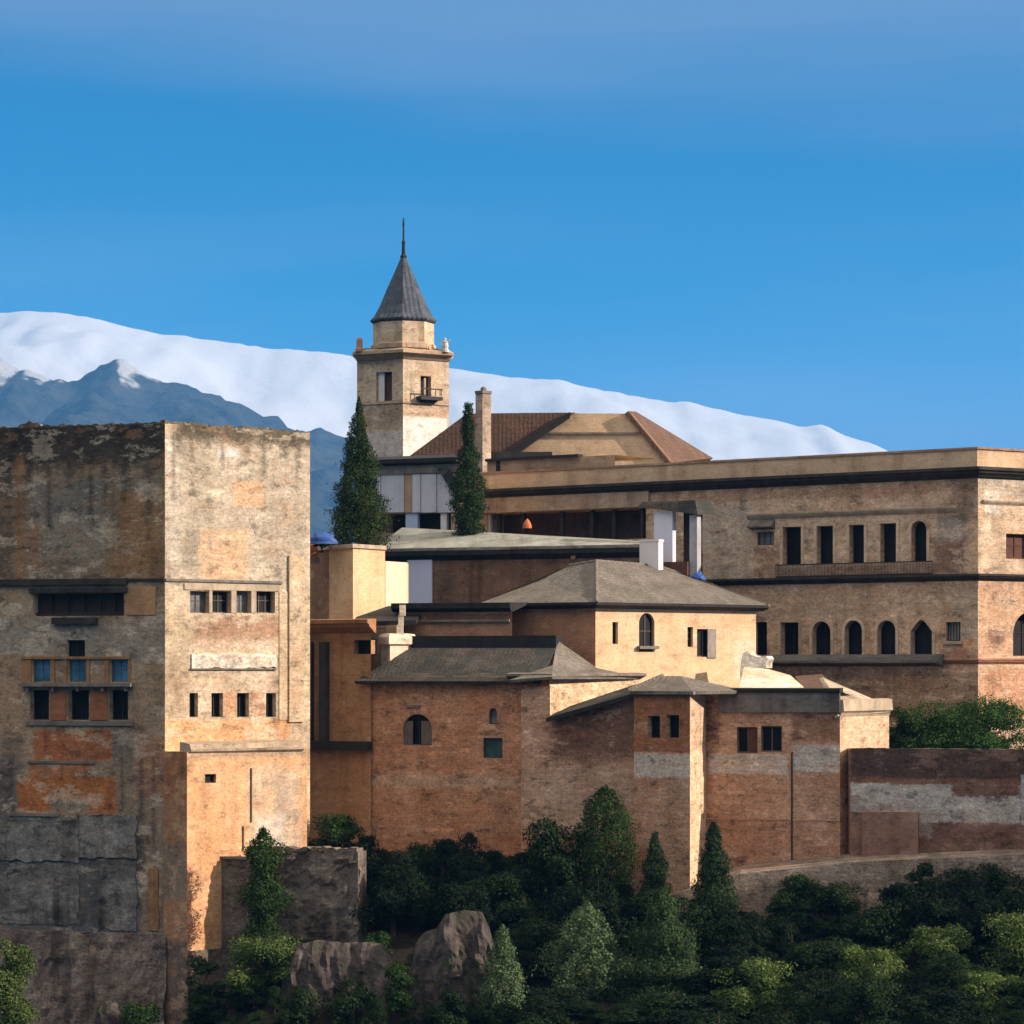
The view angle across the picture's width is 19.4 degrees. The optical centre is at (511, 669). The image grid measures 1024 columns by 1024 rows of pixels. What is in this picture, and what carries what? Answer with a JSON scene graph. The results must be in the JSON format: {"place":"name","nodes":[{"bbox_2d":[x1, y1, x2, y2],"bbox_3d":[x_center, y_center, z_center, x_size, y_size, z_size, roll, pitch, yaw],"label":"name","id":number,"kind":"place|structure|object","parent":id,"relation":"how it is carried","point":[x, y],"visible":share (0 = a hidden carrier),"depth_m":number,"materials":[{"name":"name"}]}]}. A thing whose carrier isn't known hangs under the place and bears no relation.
{"place":"outdoors","nodes":[
{"label":"outdoors","id":0,"kind":"place"},
{"bbox_2d":[0,357,470,543],"bbox_3d":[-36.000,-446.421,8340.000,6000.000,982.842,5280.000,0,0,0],"label":"mountain","id":1,"kind":"structure","parent":0,"point":[118,391],"depth_m":8622.15,"materials":[{"name":"stone"}]},
{"bbox_2d":[0,311,886,459],"bbox_3d":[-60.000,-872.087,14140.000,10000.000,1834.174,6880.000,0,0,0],"label":"snow mountain","id":2,"kind":"structure","parent":0,"point":[303,390],"depth_m":14351.75,"materials":[{"name":"snow"}]},
{"bbox_2d":[0,0,1023,450],"label":"sky","id":3,"kind":"structure","parent":0,"point":[803,213],"materials":[{"name":"blue"}]},
{"bbox_2d":[410,411,711,464],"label":"gabled hall","id":4,"kind":"structure","parent":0,"point":[632,433],"depth_m":256.00,"materials":[{"name":"stone"}]},
{"bbox_2d":[217,844,1023,1023],"bbox_3d":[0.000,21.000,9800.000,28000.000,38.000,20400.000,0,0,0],"label":"ground","id":5,"kind":"structure","parent":0,"point":[405,940],"depth_m":182.79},
{"bbox_2d":[0,936,41,1023],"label":"broadleaf tree","id":6,"kind":"object","parent":5,"relation":"on","point":[17,1009],"visible":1,"depth_m":181.51,"materials":[{"name":"green plant"}]},
{"bbox_2d":[94,1001,131,1023],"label":"rock","id":7,"kind":"object","parent":5,"relation":"on","point":[107,1012],"visible":0.88,"depth_m":180.01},
{"bbox_2d":[119,1001,162,1023],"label":"bush","id":8,"kind":"object","parent":5,"relation":"on","point":[146,1014],"visible":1,"depth_m":179.31,"materials":[{"name":"green plant"}]},
{"bbox_2d":[0,420,309,1023],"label":"fortress tower","id":9,"kind":"structure","parent":5,"relation":"on","point":[154,590],"depth_m":192.26,"materials":[{"name":"stone"}]},
{"bbox_2d":[72,690,88,719],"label":"window","id":10,"kind":"structure","parent":9,"relation":"in","point":[80,699],"depth_m":192.71,"materials":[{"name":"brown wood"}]},
{"bbox_2d":[182,955,227,1023],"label":"bush","id":11,"kind":"object","parent":5,"relation":"on","point":[200,1011],"visible":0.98,"depth_m":185.79,"materials":[{"name":"green plant"}]},
{"bbox_2d":[220,856,245,1003],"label":"wall","id":12,"kind":"structure","parent":5,"relation":"on","point":[233,869],"depth_m":189.92,"materials":[{"name":"stone"}]},
{"bbox_2d":[163,739,306,1023],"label":"buttress block","id":13,"kind":"structure","parent":5,"relation":"on","point":[224,798],"depth_m":189.64,"materials":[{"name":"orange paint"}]},
{"bbox_2d":[226,826,296,958],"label":"broadleaf tree","id":14,"kind":"object","parent":5,"relation":"on","point":[260,908],"visible":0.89,"depth_m":186.00,"materials":[{"name":"green plant"}]},
{"bbox_2d":[220,932,304,992],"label":"broadleaf tree","id":15,"kind":"object","parent":5,"relation":"on","point":[253,951],"visible":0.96,"depth_m":180.39,"materials":[{"name":"green plant"}]},
{"bbox_2d":[277,990,325,1023],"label":"bush","id":16,"kind":"object","parent":5,"relation":"on","point":[302,996],"visible":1,"depth_m":175.80,"materials":[{"name":"green plant"}]},
{"bbox_2d":[245,846,365,942],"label":"ruined wall","id":17,"kind":"structure","parent":5,"relation":"on","point":[327,884],"depth_m":188.06,"materials":[{"name":"stone"}]},
{"bbox_2d":[307,812,366,847],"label":"bush","id":18,"kind":"object","parent":5,"relation":"on","point":[335,831],"visible":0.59,"depth_m":196.62,"materials":[{"name":"green plant"}]},
{"bbox_2d":[280,940,401,1015],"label":"rock","id":19,"kind":"object","parent":5,"relation":"on","point":[322,968],"visible":0.59,"depth_m":178.71,"materials":[{"name":"stone"}]},
{"bbox_2d":[323,984,383,1023],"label":"bush","id":20,"kind":"object","parent":5,"relation":"on","point":[352,1001],"visible":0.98,"depth_m":175.72,"materials":[{"name":"green plant"}]},
{"bbox_2d":[310,544,407,670],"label":"cream turret","id":21,"kind":"object","parent":5,"relation":"on","point":[350,581],"visible":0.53,"depth_m":211.12,"materials":[{"name":"paint"}]},
{"bbox_2d":[324,396,398,551],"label":"cypress tree","id":22,"kind":"object","parent":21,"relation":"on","point":[361,520],"visible":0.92,"depth_m":216.15,"materials":[{"name":"green plant"}]},
{"bbox_2d":[310,606,420,846],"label":"annex","id":23,"kind":"object","parent":5,"relation":"on","point":[342,651],"visible":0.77,"depth_m":204.08,"materials":[{"name":"orange plaster"},{"name":"dark stone"},{"name":"dark wood"}]},
{"bbox_2d":[348,859,439,939],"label":"bush","id":24,"kind":"object","parent":5,"relation":"on","point":[391,898],"visible":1,"depth_m":187.56,"materials":[{"name":"green plant"}]},
{"bbox_2d":[366,849,422,885],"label":"bush","id":25,"kind":"object","parent":5,"relation":"on","point":[372,868],"visible":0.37,"depth_m":193.02,"materials":[{"name":"green plant"}]},
{"bbox_2d":[383,962,418,1023],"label":"bush","id":26,"kind":"object","parent":5,"relation":"on","point":[401,978],"visible":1,"depth_m":176.11,"materials":[{"name":"green plant"}]},
{"bbox_2d":[352,217,453,470],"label":"bell tower","id":27,"kind":"structure","parent":5,"relation":"on","point":[403,378],"depth_m":301.21,"materials":[{"name":"stone"}]},
{"bbox_2d":[356,454,476,543],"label":"whitewashed range","id":28,"kind":"structure","parent":5,"relation":"on","point":[415,490],"depth_m":236.43,"materials":[{"name":"paint"}]},
{"bbox_2d":[422,838,473,884],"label":"bush","id":29,"kind":"object","parent":5,"relation":"on","point":[446,846],"visible":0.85,"depth_m":194.29,"materials":[{"name":"green plant"}]},
{"bbox_2d":[424,989,477,1023],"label":"bush","id":30,"kind":"object","parent":5,"relation":"on","point":[450,1014],"visible":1,"depth_m":174.93,"materials":[{"name":"green plant"}]},
{"bbox_2d":[406,910,501,1021],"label":"rock","id":31,"kind":"object","parent":5,"relation":"on","point":[452,951],"visible":0.77,"depth_m":177.53,"materials":[{"name":"stone"}]},
{"bbox_2d":[391,602,526,635],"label":"flat roofed range","id":32,"kind":"structure","parent":5,"relation":"on","point":[465,619],"depth_m":206.35,"materials":[{"name":"brick"}]},
{"bbox_2d":[424,880,501,936],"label":"bush","id":33,"kind":"object","parent":5,"relation":"on","point":[451,893],"visible":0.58,"depth_m":186.68,"materials":[{"name":"green plant"}]},
{"bbox_2d":[443,831,485,872],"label":"bush","id":34,"kind":"object","parent":5,"relation":"on","point":[471,840],"visible":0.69,"depth_m":195.63,"materials":[{"name":"green plant"}]},
{"bbox_2d":[442,851,497,885],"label":"bush","id":35,"kind":"object","parent":5,"relation":"on","point":[463,863],"visible":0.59,"depth_m":193.43,"materials":[{"name":"green plant"}]},
{"bbox_2d":[464,871,531,930],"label":"bush","id":36,"kind":"object","parent":5,"relation":"on","point":[502,886],"visible":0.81,"depth_m":188.53,"materials":[{"name":"green plant"}]},
{"bbox_2d":[472,924,528,1023],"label":"conifer tree","id":37,"kind":"object","parent":5,"relation":"on","point":[502,971],"visible":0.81,"depth_m":175.49,"materials":[{"name":"green plant"}]},
{"bbox_2d":[355,635,646,865],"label":"brick house","id":38,"kind":"structure","parent":5,"relation":"on","point":[446,735],"depth_m":201.17,"materials":[{"name":"brick"}]},
{"bbox_2d":[378,605,414,664],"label":"chimney","id":39,"kind":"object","parent":38,"relation":"on","point":[394,645],"depth_m":204.67,"materials":[{"name":"paint"}]},
{"bbox_2d":[381,528,638,602],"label":"terrace house","id":40,"kind":"structure","parent":5,"relation":"on","point":[445,566],"depth_m":223.71,"materials":[{"name":"brown brick"}]},
{"bbox_2d":[407,560,431,602],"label":"door","id":41,"kind":"structure","parent":40,"relation":"in","point":[419,571],"depth_m":225.25,"materials":[{"name":"paint"}]},
{"bbox_2d":[439,401,491,535],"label":"cypress tree","id":42,"kind":"object","parent":40,"relation":"on","point":[468,516],"visible":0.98,"depth_m":229.02,"materials":[{"name":"green plant"}]},
{"bbox_2d":[492,890,547,929],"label":"bush","id":43,"kind":"object","parent":5,"relation":"on","point":[512,908],"visible":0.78,"depth_m":187.99,"materials":[{"name":"green plant"}]},
{"bbox_2d":[493,919,559,971],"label":"bush","id":44,"kind":"object","parent":5,"relation":"on","point":[526,943],"visible":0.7,"depth_m":182.12,"materials":[{"name":"green plant"}]},
{"bbox_2d":[488,993,573,1023],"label":"bush","id":45,"kind":"object","parent":5,"relation":"on","point":[508,1012],"visible":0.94,"depth_m":172.00,"materials":[{"name":"green plant"}]},
{"bbox_2d":[515,985,593,1014],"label":"bush","id":46,"kind":"object","parent":5,"relation":"on","point":[573,1003],"visible":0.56,"depth_m":176.54,"materials":[{"name":"green plant"}]},
{"bbox_2d":[529,885,581,926],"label":"bush","id":47,"kind":"object","parent":5,"relation":"on","point":[565,892],"visible":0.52,"depth_m":185.91,"materials":[{"name":"green plant"}]},
{"bbox_2d":[523,921,591,970],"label":"bush","id":48,"kind":"object","parent":5,"relation":"on","point":[552,929],"visible":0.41,"depth_m":182.52,"materials":[{"name":"green plant"}]},
{"bbox_2d":[512,814,608,903],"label":"bush","id":49,"kind":"object","parent":5,"relation":"on","point":[550,842],"visible":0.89,"depth_m":189.88,"materials":[{"name":"green plant"}]},
{"bbox_2d":[521,684,636,891],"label":"lean to wing","id":50,"kind":"object","parent":5,"relation":"on","point":[573,756],"visible":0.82,"depth_m":196.63,"materials":[{"name":"brick"}]},
{"bbox_2d":[528,900,641,1000],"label":"conifer tree","id":51,"kind":"object","parent":5,"relation":"on","point":[581,938],"visible":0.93,"depth_m":179.40,"materials":[{"name":"green plant"}]},
{"bbox_2d":[550,875,641,956],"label":"bush","id":52,"kind":"object","parent":5,"relation":"on","point":[609,909],"visible":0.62,"depth_m":184.81,"materials":[{"name":"green plant"}]},
{"bbox_2d":[567,785,641,895],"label":"conifer tree","id":53,"kind":"object","parent":5,"relation":"on","point":[615,862],"visible":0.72,"depth_m":190.03,"materials":[{"name":"green plant"}]},
{"bbox_2d":[594,1003,649,1023],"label":"bush","id":54,"kind":"object","parent":5,"relation":"on","point":[632,1011],"visible":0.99,"depth_m":175.07,"materials":[{"name":"green plant"}]},
{"bbox_2d":[481,559,769,687],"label":"hip roofed house","id":55,"kind":"structure","parent":5,"relation":"on","point":[626,617],"depth_m":211.10,"materials":[{"name":"paint"}]},
{"bbox_2d":[639,539,663,569],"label":"chimney","id":56,"kind":"object","parent":55,"relation":"on","point":[650,552],"visible":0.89,"depth_m":217.34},
{"bbox_2d":[637,500,720,576],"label":"portico","id":57,"kind":"structure","parent":55,"relation":"on","point":[694,511],"depth_m":220.16,"materials":[{"name":"white paint"}]},
{"bbox_2d":[634,830,672,918],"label":"conifer tree","id":58,"kind":"object","parent":5,"relation":"on","point":[656,880],"visible":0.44,"depth_m":188.68,"materials":[{"name":"green plant"}]},
{"bbox_2d":[591,886,726,1008],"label":"conifer tree","id":59,"kind":"object","parent":5,"relation":"on","point":[669,949],"visible":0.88,"depth_m":178.88,"materials":[{"name":"green plant"}]},
{"bbox_2d":[634,1009,701,1023],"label":"bush","id":60,"kind":"object","parent":5,"relation":"on","point":[679,1016],"visible":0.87,"depth_m":173.55,"materials":[{"name":"green plant"}]},
{"bbox_2d":[623,887,714,946],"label":"bush","id":61,"kind":"object","parent":5,"relation":"on","point":[652,893],"visible":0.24,"depth_m":185.68,"materials":[{"name":"green plant"}]},
{"bbox_2d":[633,989,706,1023],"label":"bush","id":62,"kind":"object","parent":5,"relation":"on","point":[658,1001],"visible":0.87,"depth_m":175.06,"materials":[{"name":"green plant"}]},
{"bbox_2d":[676,903,727,945],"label":"bush","id":63,"kind":"object","parent":5,"relation":"on","point":[693,921],"visible":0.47,"depth_m":185.02,"materials":[{"name":"green plant"}]},
{"bbox_2d":[666,993,740,1022],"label":"bush","id":64,"kind":"object","parent":5,"relation":"on","point":[709,1003],"visible":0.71,"depth_m":174.91,"materials":[{"name":"green plant"}]},
{"bbox_2d":[688,820,743,950],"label":"conifer tree","id":65,"kind":"object","parent":5,"relation":"on","point":[714,869],"visible":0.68,"depth_m":186.46,"materials":[{"name":"green plant"}]},
{"bbox_2d":[679,955,759,1000],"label":"bush","id":66,"kind":"object","parent":5,"relation":"on","point":[698,983],"visible":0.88,"depth_m":177.92,"materials":[{"name":"green plant"}]},
{"bbox_2d":[694,918,770,970],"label":"bush","id":67,"kind":"object","parent":5,"relation":"on","point":[739,946],"visible":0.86,"depth_m":181.80,"materials":[{"name":"green plant"}]},
{"bbox_2d":[470,447,1023,748],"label":"palace","id":68,"kind":"structure","parent":5,"relation":"on","point":[897,577],"depth_m":221.48,"materials":[{"name":"stone"}]},
{"bbox_2d":[475,387,491,471],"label":"chimney","id":69,"kind":"object","parent":68,"relation":"on","point":[483,419],"visible":0.94,"depth_m":252.23,"materials":[{"name":"stone"}]},
{"bbox_2d":[787,527,800,563],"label":"window","id":70,"kind":"structure","parent":68,"relation":"in","point":[793,533],"depth_m":225.19,"materials":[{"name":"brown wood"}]},
{"bbox_2d":[708,956,797,1016],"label":"broadleaf tree","id":71,"kind":"object","parent":5,"relation":"on","point":[763,975],"visible":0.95,"depth_m":176.52,"materials":[{"name":"green plant"}]},
{"bbox_2d":[730,910,789,958],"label":"bush","id":72,"kind":"object","parent":5,"relation":"on","point":[769,923],"visible":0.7,"depth_m":184.19,"materials":[{"name":"green plant"}]},
{"bbox_2d":[628,673,892,897],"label":"banded brick house","id":73,"kind":"structure","parent":5,"relation":"on","point":[758,775],"depth_m":193.53,"materials":[{"name":"brown brick"}]},
{"bbox_2d":[762,726,781,751],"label":"window","id":74,"kind":"structure","parent":73,"relation":"in","point":[771,735],"depth_m":194.32,"materials":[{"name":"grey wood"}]},
{"bbox_2d":[739,667,826,687],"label":"plaster outbuilding","id":75,"kind":"structure","parent":5,"relation":"on","point":[758,678],"depth_m":206.18,"materials":[{"name":"beige"}]},
{"bbox_2d":[744,1011,830,1023],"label":"bush","id":76,"kind":"object","parent":5,"relation":"on","point":[783,1019],"visible":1,"depth_m":169.28,"materials":[{"name":"green plant"}]},
{"bbox_2d":[763,920,812,956],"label":"bush","id":77,"kind":"object","parent":5,"relation":"on","point":[780,946],"visible":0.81,"depth_m":183.79,"materials":[{"name":"green plant"}]},
{"bbox_2d":[764,872,824,934],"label":"bush","id":78,"kind":"object","parent":5,"relation":"on","point":[798,884],"visible":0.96,"depth_m":186.53,"materials":[{"name":"green plant"}]},
{"bbox_2d":[770,988,820,1023],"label":"bush","id":79,"kind":"object","parent":5,"relation":"on","point":[802,1003],"visible":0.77,"depth_m":171.85,"materials":[{"name":"green plant"}]},
{"bbox_2d":[779,939,842,985],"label":"bush","id":80,"kind":"object","parent":5,"relation":"on","point":[801,953],"visible":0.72,"depth_m":178.70,"materials":[{"name":"green plant"}]},
{"bbox_2d":[772,964,853,1016],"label":"bush","id":81,"kind":"object","parent":5,"relation":"on","point":[816,989],"visible":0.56,"depth_m":174.23,"materials":[{"name":"green plant"}]},
{"bbox_2d":[791,881,868,937],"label":"bush","id":82,"kind":"object","parent":5,"relation":"on","point":[828,897],"visible":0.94,"depth_m":185.61,"materials":[{"name":"green plant"}]},
{"bbox_2d":[794,935,865,984],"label":"bush","id":83,"kind":"object","parent":5,"relation":"on","point":[839,943],"visible":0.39,"depth_m":179.16,"materials":[{"name":"green plant"}]},
{"bbox_2d":[670,849,1023,930],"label":"stone bank","id":84,"kind":"structure","parent":5,"relation":"on","point":[753,884],"depth_m":188.53,"materials":[{"name":"stone"}]},
{"bbox_2d":[848,747,1023,855],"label":"retaining wall","id":85,"kind":"structure","parent":84,"relation":"on","point":[901,801],"depth_m":190.30,"materials":[{"name":"dark brick"},{"name":"brick"},{"name":"pale stone"}]},
{"bbox_2d":[819,973,899,1023],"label":"bush","id":86,"kind":"object","parent":5,"relation":"on","point":[861,996],"visible":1,"depth_m":170.14,"materials":[{"name":"green plant"}]},
{"bbox_2d":[826,944,917,997],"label":"broadleaf tree","id":87,"kind":"object","parent":5,"relation":"on","point":[851,953],"visible":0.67,"depth_m":177.05,"materials":[{"name":"green plant"}]},
{"bbox_2d":[836,902,912,949],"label":"bush","id":88,"kind":"object","parent":5,"relation":"on","point":[864,924],"visible":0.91,"depth_m":182.69,"materials":[{"name":"green plant"}]},
{"bbox_2d":[864,881,940,946],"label":"bush","id":89,"kind":"object","parent":5,"relation":"on","point":[903,896],"visible":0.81,"depth_m":183.72,"materials":[{"name":"green plant"}]},
{"bbox_2d":[889,706,921,747],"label":"bush","id":90,"kind":"object","parent":5,"relation":"on","point":[906,722],"visible":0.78,"depth_m":204.55,"materials":[{"name":"green plant"}]},
{"bbox_2d":[871,993,945,1023],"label":"bush","id":91,"kind":"object","parent":5,"relation":"on","point":[902,1016],"visible":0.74,"depth_m":171.09,"materials":[{"name":"green plant"}]},
{"bbox_2d":[878,969,942,1000],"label":"bush","id":92,"kind":"object","parent":5,"relation":"on","point":[914,976],"visible":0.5,"depth_m":176.34,"materials":[{"name":"green plant"}]},
{"bbox_2d":[903,862,944,932],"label":"bush","id":93,"kind":"object","parent":5,"relation":"on","point":[924,869],"visible":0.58,"depth_m":184.97,"materials":[{"name":"green plant"}]},
{"bbox_2d":[885,922,974,970],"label":"broadleaf tree","id":94,"kind":"object","parent":5,"relation":"on","point":[941,940],"visible":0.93,"depth_m":180.83,"materials":[{"name":"green plant"}]},
{"bbox_2d":[889,698,975,748],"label":"broadleaf tree","id":95,"kind":"object","parent":5,"relation":"on","point":[928,736],"visible":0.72,"depth_m":204.68,"materials":[{"name":"green plant"}]},
{"bbox_2d":[902,886,980,938],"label":"bush","id":96,"kind":"object","parent":5,"relation":"on","point":[940,908],"visible":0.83,"depth_m":182.94,"materials":[{"name":"green plant"}]},
{"bbox_2d":[905,989,983,1023],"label":"bush","id":97,"kind":"object","parent":5,"relation":"on","point":[955,999],"visible":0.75,"depth_m":171.64,"materials":[{"name":"green plant"}]},
{"bbox_2d":[926,952,983,1009],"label":"bush","id":98,"kind":"object","parent":5,"relation":"on","point":[949,968],"visible":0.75,"depth_m":174.36,"materials":[{"name":"green plant"}]},
{"bbox_2d":[933,866,991,909],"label":"bush","id":99,"kind":"object","parent":5,"relation":"on","point":[950,884],"visible":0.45,"depth_m":185.90,"materials":[{"name":"green plant"}]},
{"bbox_2d":[930,692,1023,748],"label":"broadleaf tree","id":100,"kind":"object","parent":5,"relation":"on","point":[996,717],"visible":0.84,"depth_m":204.63,"materials":[{"name":"green plant"}]},
{"bbox_2d":[952,898,1010,960],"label":"bush","id":101,"kind":"object","parent":5,"relation":"on","point":[982,909],"visible":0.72,"depth_m":181.46,"materials":[{"name":"green plant"}]},
{"bbox_2d":[953,970,1021,1015],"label":"broadleaf tree","id":102,"kind":"object","parent":5,"relation":"on","point":[985,994],"visible":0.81,"depth_m":173.71,"materials":[{"name":"green plant"}]},
{"bbox_2d":[959,861,1023,917],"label":"bush","id":103,"kind":"object","parent":5,"relation":"on","point":[995,877],"visible":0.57,"depth_m":184.79,"materials":[{"name":"green plant"}]},
{"bbox_2d":[973,909,1023,975],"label":"broadleaf tree","id":104,"kind":"object","parent":5,"relation":"on","point":[1011,935],"visible":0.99,"depth_m":180.27,"materials":[{"name":"green plant"}]},
{"bbox_2d":[995,976,1023,1023],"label":"bush","id":105,"kind":"object","parent":5,"relation":"on","point":[1018,1001],"visible":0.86,"depth_m":172.90,"materials":[{"name":"green plant"}]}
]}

